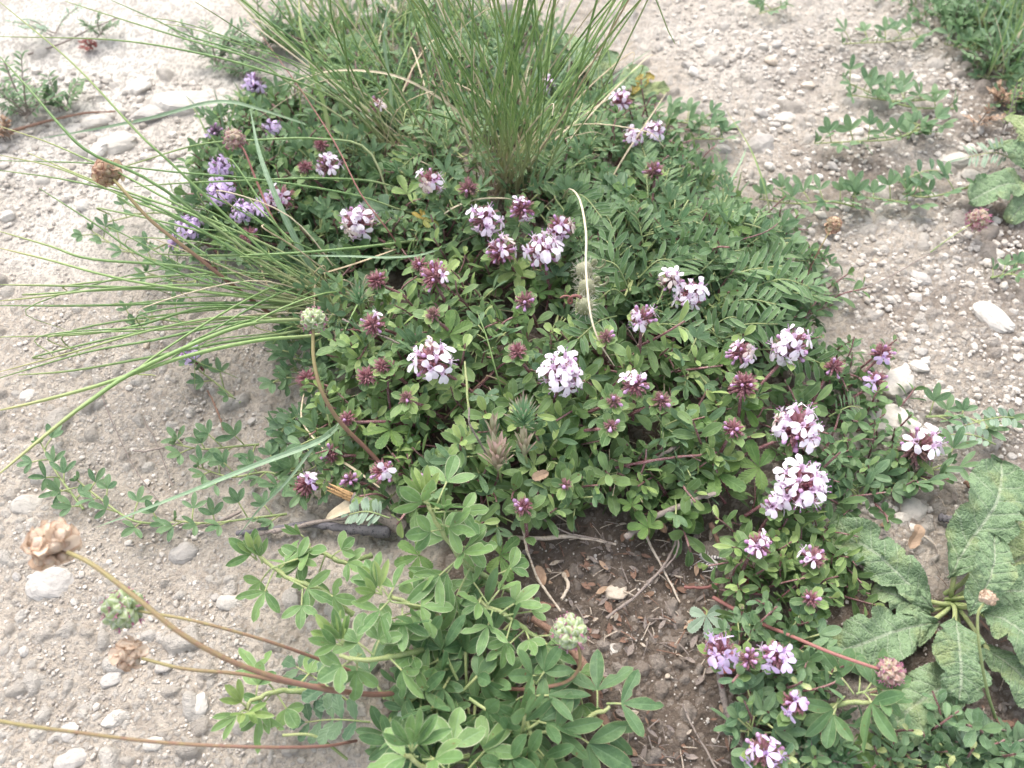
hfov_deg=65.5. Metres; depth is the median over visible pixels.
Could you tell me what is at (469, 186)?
thyme sprig
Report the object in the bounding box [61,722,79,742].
stone
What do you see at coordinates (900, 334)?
pebble
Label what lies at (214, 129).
thyme sprig
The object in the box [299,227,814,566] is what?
ground cover
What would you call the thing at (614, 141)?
thyme shoot
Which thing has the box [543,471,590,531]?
thyme shoot
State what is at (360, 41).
vetch plant
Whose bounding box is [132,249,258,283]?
medick sprig
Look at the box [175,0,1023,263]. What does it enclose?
short grass
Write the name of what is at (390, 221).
thyme shoot
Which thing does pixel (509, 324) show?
thyme shoot
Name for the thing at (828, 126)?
medick sprig
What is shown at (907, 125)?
medick sprig
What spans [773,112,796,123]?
stone
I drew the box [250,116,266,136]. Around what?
thyme shoot
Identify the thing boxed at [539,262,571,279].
cinquefoil leaf
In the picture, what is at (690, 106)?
medick sprig
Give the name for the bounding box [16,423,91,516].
medick sprig
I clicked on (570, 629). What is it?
burnet plant
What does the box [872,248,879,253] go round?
pebble
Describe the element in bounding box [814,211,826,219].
pebble
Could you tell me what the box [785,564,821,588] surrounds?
thyme shoot
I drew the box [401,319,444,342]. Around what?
thyme shoot
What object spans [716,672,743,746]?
twig
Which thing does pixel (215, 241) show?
cinquefoil leaf
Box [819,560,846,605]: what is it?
thyme shoot
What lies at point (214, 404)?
twig
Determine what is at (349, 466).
straw
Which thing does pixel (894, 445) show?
thyme shoot
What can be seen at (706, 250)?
thyme shoot
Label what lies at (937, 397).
medick sprig
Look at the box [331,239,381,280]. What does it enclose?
thyme shoot
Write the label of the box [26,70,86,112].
dusty weed
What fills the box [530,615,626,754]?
woody root
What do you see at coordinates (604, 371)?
thyme shoot
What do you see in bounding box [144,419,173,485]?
twig
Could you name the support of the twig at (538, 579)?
on the ground at (124, 64)
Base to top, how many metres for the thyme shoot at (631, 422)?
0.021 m
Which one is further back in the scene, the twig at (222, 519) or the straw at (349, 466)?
the twig at (222, 519)
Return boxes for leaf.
[34,100,305,139]
[95,423,337,527]
[210,230,231,248]
[217,209,233,219]
[231,185,251,217]
[237,423,338,537]
[250,109,331,293]
[251,181,269,197]
[266,412,300,455]
[272,247,307,273]
[281,652,347,711]
[282,69,486,152]
[288,234,465,257]
[290,693,369,744]
[298,0,332,143]
[300,195,318,219]
[301,127,333,152]
[318,237,345,263]
[341,497,389,525]
[360,106,396,126]
[363,194,402,228]
[363,417,409,448]
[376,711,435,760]
[383,2,394,137]
[390,400,424,422]
[391,150,413,166]
[391,175,427,208]
[394,540,432,578]
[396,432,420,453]
[410,395,438,417]
[412,209,438,227]
[421,499,449,520]
[430,310,472,345]
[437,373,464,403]
[438,259,460,284]
[444,414,478,454]
[469,388,498,404]
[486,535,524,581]
[497,260,535,286]
[497,424,519,440]
[511,254,531,269]
[512,306,534,324]
[518,450,546,476]
[528,280,554,308]
[532,353,553,370]
[532,470,548,480]
[533,391,587,434]
[534,565,546,584]
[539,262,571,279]
[550,412,590,458]
[592,332,612,354]
[597,172,627,201]
[611,399,635,421]
[612,178,646,208]
[617,491,642,511]
[627,510,662,538]
[656,520,666,532]
[660,404,711,450]
[661,498,690,520]
[672,499,711,533]
[673,507,698,527]
[687,604,729,640]
[690,461,745,496]
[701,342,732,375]
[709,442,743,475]
[712,293,733,309]
[714,208,751,236]
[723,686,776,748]
[726,110,770,217]
[728,149,745,186]
[737,439,775,489]
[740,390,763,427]
[742,257,782,282]
[747,287,777,313]
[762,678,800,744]
[771,218,799,249]
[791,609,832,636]
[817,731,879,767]
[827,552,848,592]
[828,392,867,416]
[898,158,952,185]
[908,524,924,548]
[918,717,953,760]
[927,425,995,446]
[950,137,1009,167]
[952,407,1023,431]
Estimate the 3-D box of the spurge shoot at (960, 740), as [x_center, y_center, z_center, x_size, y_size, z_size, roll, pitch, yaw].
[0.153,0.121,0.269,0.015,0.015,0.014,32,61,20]
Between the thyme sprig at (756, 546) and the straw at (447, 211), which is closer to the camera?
the thyme sprig at (756, 546)
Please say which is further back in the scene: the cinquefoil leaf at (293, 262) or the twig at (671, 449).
the cinquefoil leaf at (293, 262)
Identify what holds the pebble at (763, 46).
on the ground at (124, 64)
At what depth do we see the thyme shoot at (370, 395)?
0.34 m
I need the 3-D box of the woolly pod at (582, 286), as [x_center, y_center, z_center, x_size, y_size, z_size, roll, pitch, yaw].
[0.029,-0.034,0.330,0.013,0.025,0.019,32,61,21]
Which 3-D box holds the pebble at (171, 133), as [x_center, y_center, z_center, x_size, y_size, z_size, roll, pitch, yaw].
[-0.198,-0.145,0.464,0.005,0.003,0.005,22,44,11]
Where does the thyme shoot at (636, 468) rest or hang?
on the ground at (124, 64)
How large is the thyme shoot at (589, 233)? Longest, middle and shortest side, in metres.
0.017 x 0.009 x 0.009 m
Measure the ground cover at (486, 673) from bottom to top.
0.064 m
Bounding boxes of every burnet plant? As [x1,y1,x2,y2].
[20,516,394,696]
[91,156,276,317]
[99,586,350,671]
[108,635,324,685]
[222,127,290,242]
[300,305,380,463]
[509,611,589,690]
[712,596,906,688]
[807,216,841,274]
[930,207,993,252]
[976,588,998,718]
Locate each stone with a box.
[10,494,43,514]
[25,567,73,600]
[53,748,87,767]
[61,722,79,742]
[80,113,114,128]
[88,141,107,159]
[100,709,125,727]
[103,131,136,154]
[126,76,151,92]
[128,104,165,123]
[143,736,164,750]
[150,90,217,116]
[168,542,198,563]
[194,692,208,713]
[216,595,239,610]
[604,585,626,599]
[743,133,773,153]
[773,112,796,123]
[832,292,848,306]
[842,117,859,126]
[851,404,922,441]
[882,365,914,398]
[898,497,926,520]
[910,271,931,285]
[910,360,929,371]
[938,152,969,168]
[973,301,1015,333]
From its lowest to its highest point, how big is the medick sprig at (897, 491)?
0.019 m
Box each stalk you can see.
[0,719,357,748]
[259,32,407,259]
[282,733,347,759]
[477,312,506,407]
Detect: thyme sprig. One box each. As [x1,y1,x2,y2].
[164,232,217,269]
[173,211,218,253]
[178,345,203,370]
[204,121,241,169]
[206,176,243,224]
[208,153,242,194]
[230,197,255,226]
[239,223,290,251]
[240,72,301,132]
[253,193,283,233]
[259,118,307,159]
[266,183,331,220]
[292,471,333,502]
[294,159,333,193]
[295,368,340,393]
[312,130,362,181]
[313,151,349,202]
[317,439,362,479]
[336,468,375,496]
[338,201,407,262]
[338,398,414,436]
[355,364,392,394]
[359,309,402,349]
[365,269,408,299]
[368,96,389,124]
[368,356,411,387]
[368,458,405,486]
[390,383,442,418]
[402,254,464,306]
[407,335,477,394]
[407,465,443,500]
[413,304,463,347]
[415,168,459,203]
[419,258,459,309]
[454,175,490,206]
[463,202,504,249]
[480,230,526,286]
[502,338,552,391]
[504,491,545,550]
[505,192,541,234]
[513,285,553,334]
[521,228,564,298]
[533,345,588,406]
[536,74,556,104]
[546,214,575,264]
[551,461,581,505]
[567,412,625,446]
[575,383,628,422]
[592,325,625,368]
[608,86,633,137]
[615,124,644,165]
[618,370,654,420]
[624,304,659,361]
[626,391,678,430]
[632,119,664,149]
[642,160,667,205]
[651,265,686,315]
[667,276,709,351]
[697,629,742,687]
[698,415,746,455]
[721,338,757,384]
[725,371,758,419]
[735,400,824,458]
[735,641,765,698]
[736,528,771,573]
[739,732,791,767]
[744,453,831,517]
[753,324,813,391]
[756,637,796,685]
[757,491,784,532]
[776,684,809,730]
[789,585,828,621]
[794,544,827,588]
[812,356,845,402]
[840,370,888,405]
[848,342,896,389]
[886,423,948,475]
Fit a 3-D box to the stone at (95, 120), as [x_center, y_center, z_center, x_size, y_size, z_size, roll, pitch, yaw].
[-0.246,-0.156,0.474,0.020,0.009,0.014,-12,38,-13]
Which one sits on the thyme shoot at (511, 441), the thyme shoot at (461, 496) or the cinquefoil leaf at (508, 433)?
the cinquefoil leaf at (508, 433)
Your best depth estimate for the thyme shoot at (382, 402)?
0.33 m
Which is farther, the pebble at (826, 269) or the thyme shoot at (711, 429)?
the pebble at (826, 269)
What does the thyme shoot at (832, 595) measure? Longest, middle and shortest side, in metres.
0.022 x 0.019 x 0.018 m
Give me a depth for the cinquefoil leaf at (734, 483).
0.31 m
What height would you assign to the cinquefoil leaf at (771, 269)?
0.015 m
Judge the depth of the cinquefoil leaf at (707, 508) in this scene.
0.31 m
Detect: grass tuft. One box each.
[0,0,468,256]
[0,2,382,473]
[352,0,674,210]
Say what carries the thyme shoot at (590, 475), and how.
on the ground at (124, 64)
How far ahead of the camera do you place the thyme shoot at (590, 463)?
0.31 m
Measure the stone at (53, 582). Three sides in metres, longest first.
0.018 x 0.013 x 0.006 m
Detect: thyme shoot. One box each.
[173,175,224,219]
[185,140,217,178]
[223,90,254,111]
[232,111,256,134]
[232,127,257,168]
[234,114,261,138]
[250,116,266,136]
[263,98,280,124]
[266,209,307,252]
[273,141,303,169]
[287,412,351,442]
[288,157,304,183]
[290,402,319,449]
[295,171,326,184]
[302,377,336,404]
[303,90,323,120]
[303,401,345,441]
[308,431,368,467]
[309,113,345,138]
[309,173,330,196]
[309,410,320,454]
[314,391,357,434]
[315,339,340,366]
[315,464,340,491]
[316,328,357,355]
[318,240,337,264]
[322,173,361,196]
[322,184,348,205]
[324,249,375,290]
[326,149,354,169]
[326,163,359,188]
[327,72,350,98]
[329,384,365,420]
[330,348,367,382]
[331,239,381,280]
[332,168,380,199]
[332,330,382,393]
[333,210,381,243]
[335,334,370,372]
[337,49,384,85]
[338,143,367,170]
[342,312,360,334]
[343,238,374,267]
[344,447,378,473]
[351,121,381,153]
[357,395,389,451]
[361,156,402,185]
[364,350,412,405]
[365,355,397,397]
[365,358,419,420]
[367,305,402,345]
[370,224,383,254]
[372,211,411,244]
[374,211,399,241]
[381,158,423,183]
[382,443,410,484]
[383,401,411,436]
[384,281,439,335]
[385,160,413,184]
[386,59,423,106]
[386,179,415,222]
[386,265,423,314]
[387,292,424,328]
[388,315,425,357]
[389,446,422,509]
[391,486,452,537]
[393,379,437,406]
[395,240,420,277]
[397,358,436,394]
[397,392,443,430]
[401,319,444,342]
[403,467,422,516]
[404,151,427,185]
[404,430,443,450]
[404,480,451,508]
[405,283,438,307]
[411,395,452,433]
[416,342,485,370]
[418,208,443,238]
[424,227,458,262]
[425,292,448,305]
[431,264,460,300]
[432,424,489,472]
[435,380,477,419]
[437,454,498,501]
[445,275,483,313]
[454,283,512,342]
[456,195,478,215]
[458,495,500,541]
[460,244,487,274]
[460,272,505,316]
[461,368,489,394]
[463,338,511,390]
[463,394,516,443]
[466,466,519,524]
[473,261,505,296]
[475,339,509,373]
[476,478,508,509]
[477,341,501,355]
[480,244,519,284]
[486,207,517,239]
[486,442,513,474]
[488,298,521,340]
[488,458,537,515]
[494,378,533,415]
[495,376,537,408]
[502,279,525,291]
[502,414,536,451]
[502,462,559,517]
[511,474,549,529]
[513,398,561,426]
[516,238,561,258]
[524,353,553,390]
[532,481,577,516]
[539,322,580,356]
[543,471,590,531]
[548,285,574,327]
[549,348,597,396]
[550,449,599,498]
[552,263,574,290]
[552,284,578,309]
[552,380,607,439]
[553,325,580,356]
[558,495,590,517]
[559,142,575,169]
[560,253,583,261]
[562,216,581,251]
[564,314,623,391]
[571,466,604,503]
[575,230,597,259]
[576,426,600,463]
[576,482,598,511]
[577,350,586,367]
[583,379,624,413]
[587,219,610,251]
[588,459,625,493]
[594,275,624,322]
[594,436,632,474]
[595,285,611,304]
[595,381,636,425]
[596,104,623,161]
[597,446,645,472]
[598,355,653,395]
[606,128,619,158]
[606,354,650,377]
[609,105,629,132]
[617,317,638,343]
[617,345,659,375]
[620,300,688,372]
[623,412,630,434]
[625,204,650,242]
[626,472,657,509]
[636,430,683,483]
[639,458,674,495]
[642,329,689,384]
[642,358,660,382]
[643,350,671,379]
[644,348,697,396]
[650,390,671,431]
[652,213,670,242]
[658,341,681,381]
[659,451,704,512]
[661,390,694,433]
[662,346,725,396]
[666,483,706,513]
[671,410,726,460]
[676,344,713,382]
[679,265,692,283]
[683,347,718,396]
[694,225,719,249]
[694,234,734,264]
[697,543,743,582]
[702,477,736,504]
[708,389,736,414]
[708,401,736,420]
[709,235,728,265]
[711,573,761,611]
[713,520,777,574]
[714,548,760,587]
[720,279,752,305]
[722,364,770,416]
[723,368,764,401]
[733,562,777,599]
[739,217,783,246]
[740,555,771,584]
[743,407,773,438]
[745,246,776,268]
[748,547,776,578]
[753,488,774,518]
[755,386,769,398]
[757,515,801,552]
[768,381,831,416]
[772,520,804,548]
[773,581,843,623]
[777,522,822,575]
[777,542,825,573]
[782,517,808,552]
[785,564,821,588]
[794,493,824,519]
[796,533,816,573]
[797,494,822,529]
[800,521,811,545]
[801,343,815,365]
[804,252,820,272]
[804,396,835,417]
[806,439,847,471]
[807,458,844,497]
[814,440,852,469]
[815,477,867,524]
[818,547,857,581]
[819,531,863,584]
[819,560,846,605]
[835,581,884,615]
[841,422,868,467]
[841,456,891,488]
[859,423,889,458]
[870,441,909,472]
[876,381,926,406]
[893,461,926,491]
[893,468,928,495]
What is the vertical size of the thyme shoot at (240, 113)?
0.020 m
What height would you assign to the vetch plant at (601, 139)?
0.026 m
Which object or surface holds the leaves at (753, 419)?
on the ground cover at (620, 480)
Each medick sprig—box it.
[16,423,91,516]
[38,467,175,537]
[71,214,180,277]
[102,195,184,223]
[116,291,184,325]
[132,215,213,251]
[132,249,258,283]
[156,487,286,541]
[160,419,264,467]
[186,357,240,402]
[188,441,304,495]
[199,135,259,162]
[648,95,740,130]
[689,111,738,142]
[748,0,793,14]
[752,173,873,212]
[814,109,957,154]
[830,459,891,504]
[834,3,1008,48]
[840,54,957,120]
[844,168,937,209]
[846,70,946,104]
[866,426,978,503]
[894,159,986,198]
[899,102,950,139]
[924,382,1023,445]
[935,19,1018,56]
[990,251,1023,281]
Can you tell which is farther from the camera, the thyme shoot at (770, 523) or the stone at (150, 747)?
the thyme shoot at (770, 523)
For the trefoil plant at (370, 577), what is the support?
on the ground at (124, 64)
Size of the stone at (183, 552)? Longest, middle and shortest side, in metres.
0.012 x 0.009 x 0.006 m
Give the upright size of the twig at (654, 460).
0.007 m
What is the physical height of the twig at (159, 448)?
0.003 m
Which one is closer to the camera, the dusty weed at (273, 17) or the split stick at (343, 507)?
the split stick at (343, 507)
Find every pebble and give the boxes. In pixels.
[0,145,5,153]
[0,210,14,221]
[12,572,21,581]
[19,389,34,400]
[19,646,28,657]
[57,348,66,354]
[70,598,77,605]
[76,199,90,210]
[100,672,121,687]
[120,108,128,114]
[124,540,132,545]
[143,342,149,348]
[153,317,161,325]
[155,660,172,672]
[168,131,176,135]
[210,593,219,601]
[247,417,255,424]
[610,643,617,654]
[681,61,691,69]
[688,66,698,76]
[695,40,705,46]
[713,144,731,154]
[729,121,739,128]
[749,117,757,122]
[754,108,768,117]
[757,43,768,50]
[762,35,771,40]
[764,162,774,170]
[765,55,777,65]
[771,40,782,48]
[772,122,780,127]
[783,124,793,131]
[785,165,791,170]
[800,81,814,89]
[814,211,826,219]
[817,46,824,52]
[817,237,830,247]
[822,265,829,272]
[826,161,837,170]
[841,201,850,211]
[850,74,860,81]
[852,127,864,135]
[853,136,861,145]
[864,125,873,131]
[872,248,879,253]
[875,310,882,315]
[883,296,895,302]
[895,512,910,525]
[897,332,904,337]
[899,195,911,201]
[908,292,921,301]
[915,348,927,356]
[921,130,934,138]
[921,357,929,365]
[923,218,931,222]
[929,192,937,199]
[945,72,952,79]
[952,256,960,261]
[961,169,980,180]
[976,125,983,134]
[991,216,1000,223]
[996,248,1004,257]
[999,281,1007,290]
[1006,452,1017,460]
[1009,308,1017,314]
[1018,336,1023,343]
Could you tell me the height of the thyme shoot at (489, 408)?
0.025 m
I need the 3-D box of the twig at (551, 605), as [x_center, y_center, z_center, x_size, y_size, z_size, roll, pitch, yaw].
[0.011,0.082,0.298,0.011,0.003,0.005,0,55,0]
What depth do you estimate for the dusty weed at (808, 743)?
0.26 m
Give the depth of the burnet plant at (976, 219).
0.40 m
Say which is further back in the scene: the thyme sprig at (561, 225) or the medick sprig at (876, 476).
the thyme sprig at (561, 225)
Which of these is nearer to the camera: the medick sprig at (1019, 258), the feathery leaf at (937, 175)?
the medick sprig at (1019, 258)
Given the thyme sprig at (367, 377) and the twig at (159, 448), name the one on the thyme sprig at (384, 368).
the thyme sprig at (367, 377)
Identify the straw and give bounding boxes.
[300,389,322,448]
[324,250,392,273]
[344,462,379,487]
[444,197,512,213]
[460,116,488,196]
[529,99,607,169]
[562,188,614,365]
[614,92,666,174]
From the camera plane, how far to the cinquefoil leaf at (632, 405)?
0.31 m
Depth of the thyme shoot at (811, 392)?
0.34 m
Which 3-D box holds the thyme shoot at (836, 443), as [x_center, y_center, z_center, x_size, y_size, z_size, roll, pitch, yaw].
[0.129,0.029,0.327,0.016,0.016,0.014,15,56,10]
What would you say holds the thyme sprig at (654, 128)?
on the ground at (124, 64)
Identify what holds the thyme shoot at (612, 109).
on the ground cover at (567, 182)
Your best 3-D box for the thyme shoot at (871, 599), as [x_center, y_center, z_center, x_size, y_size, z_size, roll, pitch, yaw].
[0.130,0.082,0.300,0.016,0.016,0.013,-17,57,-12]
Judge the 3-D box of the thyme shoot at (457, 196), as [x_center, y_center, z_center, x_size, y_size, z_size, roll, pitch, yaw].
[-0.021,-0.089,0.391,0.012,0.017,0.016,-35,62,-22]
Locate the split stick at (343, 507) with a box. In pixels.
[326,483,406,533]
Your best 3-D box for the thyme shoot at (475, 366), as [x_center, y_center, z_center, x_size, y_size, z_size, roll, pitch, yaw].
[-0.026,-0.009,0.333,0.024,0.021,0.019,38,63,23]
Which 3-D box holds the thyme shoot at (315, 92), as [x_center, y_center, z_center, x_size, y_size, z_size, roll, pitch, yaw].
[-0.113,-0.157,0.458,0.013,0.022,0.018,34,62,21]
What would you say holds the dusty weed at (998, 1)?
on the ground at (124, 64)
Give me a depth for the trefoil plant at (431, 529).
0.27 m
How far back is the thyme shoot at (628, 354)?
0.32 m
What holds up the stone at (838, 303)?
on the ground at (124, 64)
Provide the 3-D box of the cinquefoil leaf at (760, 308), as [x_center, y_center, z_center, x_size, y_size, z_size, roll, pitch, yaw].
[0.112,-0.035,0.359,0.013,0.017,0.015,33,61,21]
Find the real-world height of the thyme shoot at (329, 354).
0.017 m
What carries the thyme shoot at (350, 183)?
on the ground at (124, 64)
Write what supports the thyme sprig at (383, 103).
on the cinquefoil leaf at (361, 113)
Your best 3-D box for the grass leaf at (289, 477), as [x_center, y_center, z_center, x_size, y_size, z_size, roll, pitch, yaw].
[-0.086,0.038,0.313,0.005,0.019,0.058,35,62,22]
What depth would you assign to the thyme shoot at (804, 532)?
0.30 m
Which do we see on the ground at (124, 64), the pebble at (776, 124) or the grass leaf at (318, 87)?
the pebble at (776, 124)
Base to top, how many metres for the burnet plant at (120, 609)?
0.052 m
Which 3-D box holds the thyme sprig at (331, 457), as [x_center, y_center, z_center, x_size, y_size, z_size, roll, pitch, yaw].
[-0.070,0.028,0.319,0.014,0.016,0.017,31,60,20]
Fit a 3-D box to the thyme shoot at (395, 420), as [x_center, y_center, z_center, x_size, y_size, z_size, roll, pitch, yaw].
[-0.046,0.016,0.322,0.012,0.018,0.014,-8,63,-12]
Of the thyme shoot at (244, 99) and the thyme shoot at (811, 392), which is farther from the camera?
the thyme shoot at (244, 99)
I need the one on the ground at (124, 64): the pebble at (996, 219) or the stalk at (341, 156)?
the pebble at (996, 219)
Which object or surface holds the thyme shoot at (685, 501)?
on the ground at (124, 64)
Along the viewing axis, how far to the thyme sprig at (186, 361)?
0.36 m
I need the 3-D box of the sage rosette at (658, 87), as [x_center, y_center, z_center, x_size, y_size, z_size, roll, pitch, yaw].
[0.065,-0.189,0.488,0.041,0.018,0.091,-31,60,-20]
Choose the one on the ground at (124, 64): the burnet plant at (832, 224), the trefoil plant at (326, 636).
the burnet plant at (832, 224)
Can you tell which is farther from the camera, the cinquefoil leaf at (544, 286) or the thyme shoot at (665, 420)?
the cinquefoil leaf at (544, 286)
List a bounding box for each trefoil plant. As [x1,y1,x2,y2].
[210,648,323,753]
[225,528,355,629]
[276,524,372,606]
[307,608,437,700]
[350,551,457,663]
[367,707,521,767]
[387,634,473,728]
[393,455,532,630]
[454,558,604,719]
[466,636,590,767]
[544,649,663,767]
[801,647,913,753]
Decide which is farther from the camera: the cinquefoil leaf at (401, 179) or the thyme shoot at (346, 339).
the cinquefoil leaf at (401, 179)
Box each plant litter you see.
[286,63,760,521]
[463,491,1018,767]
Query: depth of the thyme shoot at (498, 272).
0.36 m
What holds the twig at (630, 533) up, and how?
on the ground at (124, 64)
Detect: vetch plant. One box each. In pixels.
[300,29,404,100]
[379,93,506,187]
[407,0,523,73]
[505,102,621,304]
[507,95,643,186]
[548,169,743,284]
[561,198,718,355]
[630,130,742,236]
[648,298,774,351]
[693,230,846,381]
[704,189,812,278]
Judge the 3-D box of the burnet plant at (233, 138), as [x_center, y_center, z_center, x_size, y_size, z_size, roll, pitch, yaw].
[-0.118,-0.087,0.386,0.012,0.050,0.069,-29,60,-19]
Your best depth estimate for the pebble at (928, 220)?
0.42 m
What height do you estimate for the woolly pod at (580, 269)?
0.024 m
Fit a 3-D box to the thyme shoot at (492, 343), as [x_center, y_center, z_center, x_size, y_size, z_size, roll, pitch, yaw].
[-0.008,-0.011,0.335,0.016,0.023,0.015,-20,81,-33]
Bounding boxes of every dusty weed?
[0,50,66,117]
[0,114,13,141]
[5,3,82,35]
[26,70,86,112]
[77,12,119,37]
[77,37,96,51]
[167,16,255,63]
[206,41,280,77]
[208,0,308,52]
[375,0,442,20]
[781,721,857,767]
[925,0,980,33]
[948,711,1023,767]
[961,25,1023,68]
[962,103,1005,126]
[983,0,1023,19]
[986,79,1022,110]
[987,716,1023,751]
[1001,78,1023,133]
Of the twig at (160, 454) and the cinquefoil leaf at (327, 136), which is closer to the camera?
the twig at (160, 454)
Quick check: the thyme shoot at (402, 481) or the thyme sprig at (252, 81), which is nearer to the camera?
the thyme shoot at (402, 481)
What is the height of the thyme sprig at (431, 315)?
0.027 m
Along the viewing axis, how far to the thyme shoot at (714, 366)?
0.33 m
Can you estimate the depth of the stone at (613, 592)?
0.30 m
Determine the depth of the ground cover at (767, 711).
0.27 m
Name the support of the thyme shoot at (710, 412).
on the ground at (124, 64)
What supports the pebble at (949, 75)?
on the ground at (124, 64)
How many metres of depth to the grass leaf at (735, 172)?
0.42 m
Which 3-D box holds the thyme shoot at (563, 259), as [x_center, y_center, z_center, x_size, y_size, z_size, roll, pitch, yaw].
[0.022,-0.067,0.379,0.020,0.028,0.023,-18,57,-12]
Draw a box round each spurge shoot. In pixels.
[347,280,369,317]
[477,431,514,482]
[485,412,498,437]
[502,391,543,428]
[514,427,536,463]
[827,733,868,765]
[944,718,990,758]
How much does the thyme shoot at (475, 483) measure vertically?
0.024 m
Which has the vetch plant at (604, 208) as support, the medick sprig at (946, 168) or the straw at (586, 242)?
the straw at (586, 242)
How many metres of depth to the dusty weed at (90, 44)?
0.51 m
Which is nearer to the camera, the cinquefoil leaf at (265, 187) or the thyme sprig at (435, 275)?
the thyme sprig at (435, 275)
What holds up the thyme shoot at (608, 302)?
on the ground at (124, 64)
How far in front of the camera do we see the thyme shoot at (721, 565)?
0.30 m
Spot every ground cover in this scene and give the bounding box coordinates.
[178,53,519,276]
[242,237,391,509]
[255,0,614,141]
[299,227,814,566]
[344,565,602,767]
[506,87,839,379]
[711,583,884,767]
[712,482,882,640]
[751,300,953,530]
[836,688,1023,767]
[874,0,1023,111]
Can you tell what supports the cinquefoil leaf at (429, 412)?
on the thyme shoot at (431, 418)
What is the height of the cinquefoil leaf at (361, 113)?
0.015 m
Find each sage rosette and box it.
[562,33,669,118]
[826,454,1023,749]
[967,114,1023,224]
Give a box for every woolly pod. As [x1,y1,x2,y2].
[560,292,599,333]
[570,254,605,319]
[571,274,608,334]
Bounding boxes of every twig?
[8,111,115,133]
[27,18,116,55]
[101,395,161,504]
[105,510,241,527]
[132,441,182,452]
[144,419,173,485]
[206,390,223,429]
[342,319,418,349]
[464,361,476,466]
[468,407,487,455]
[508,534,615,544]
[522,531,560,611]
[531,597,556,607]
[543,519,612,542]
[560,572,569,600]
[606,528,676,618]
[615,451,716,468]
[624,492,715,539]
[646,529,679,581]
[646,535,679,602]
[657,434,700,457]
[681,703,716,767]
[684,577,728,588]
[708,522,719,542]
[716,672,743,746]
[823,247,949,295]
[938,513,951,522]
[963,480,970,487]
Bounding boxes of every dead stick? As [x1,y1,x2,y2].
[236,520,390,537]
[258,516,368,535]
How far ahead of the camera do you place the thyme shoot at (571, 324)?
0.33 m
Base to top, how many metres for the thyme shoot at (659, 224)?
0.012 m
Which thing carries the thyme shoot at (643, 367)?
on the ground cover at (620, 480)
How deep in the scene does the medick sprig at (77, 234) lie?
0.41 m
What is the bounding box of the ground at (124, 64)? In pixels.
[0,0,1023,767]
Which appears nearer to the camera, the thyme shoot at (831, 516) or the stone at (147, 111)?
the thyme shoot at (831, 516)
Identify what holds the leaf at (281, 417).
on the ground at (124, 64)
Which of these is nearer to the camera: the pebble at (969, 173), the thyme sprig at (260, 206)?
the thyme sprig at (260, 206)
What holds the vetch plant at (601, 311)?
on the ground at (124, 64)
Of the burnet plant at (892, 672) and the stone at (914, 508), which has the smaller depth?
the burnet plant at (892, 672)
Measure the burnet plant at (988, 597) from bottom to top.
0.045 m
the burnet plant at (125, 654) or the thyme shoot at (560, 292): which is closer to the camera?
the burnet plant at (125, 654)
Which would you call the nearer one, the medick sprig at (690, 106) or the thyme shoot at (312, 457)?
the thyme shoot at (312, 457)
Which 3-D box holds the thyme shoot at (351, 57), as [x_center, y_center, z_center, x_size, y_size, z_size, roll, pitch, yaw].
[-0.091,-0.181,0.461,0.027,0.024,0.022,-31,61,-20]
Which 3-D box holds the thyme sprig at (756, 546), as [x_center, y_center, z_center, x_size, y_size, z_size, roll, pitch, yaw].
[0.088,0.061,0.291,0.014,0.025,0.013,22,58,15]
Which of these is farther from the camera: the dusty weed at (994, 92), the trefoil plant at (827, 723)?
the dusty weed at (994, 92)
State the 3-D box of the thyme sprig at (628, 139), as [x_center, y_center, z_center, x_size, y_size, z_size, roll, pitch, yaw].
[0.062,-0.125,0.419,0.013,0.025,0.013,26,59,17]
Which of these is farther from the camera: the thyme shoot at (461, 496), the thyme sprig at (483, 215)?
the thyme sprig at (483, 215)
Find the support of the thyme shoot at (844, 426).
on the ground at (124, 64)
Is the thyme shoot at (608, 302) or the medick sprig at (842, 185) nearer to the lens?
the thyme shoot at (608, 302)
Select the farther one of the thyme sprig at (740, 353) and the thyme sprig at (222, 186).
the thyme sprig at (222, 186)
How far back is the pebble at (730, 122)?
0.47 m
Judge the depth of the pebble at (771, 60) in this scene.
0.51 m
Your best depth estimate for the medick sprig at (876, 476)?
0.33 m
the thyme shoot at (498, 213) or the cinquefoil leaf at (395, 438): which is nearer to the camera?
the cinquefoil leaf at (395, 438)
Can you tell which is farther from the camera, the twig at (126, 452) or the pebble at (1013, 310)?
the pebble at (1013, 310)
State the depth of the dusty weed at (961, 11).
0.51 m

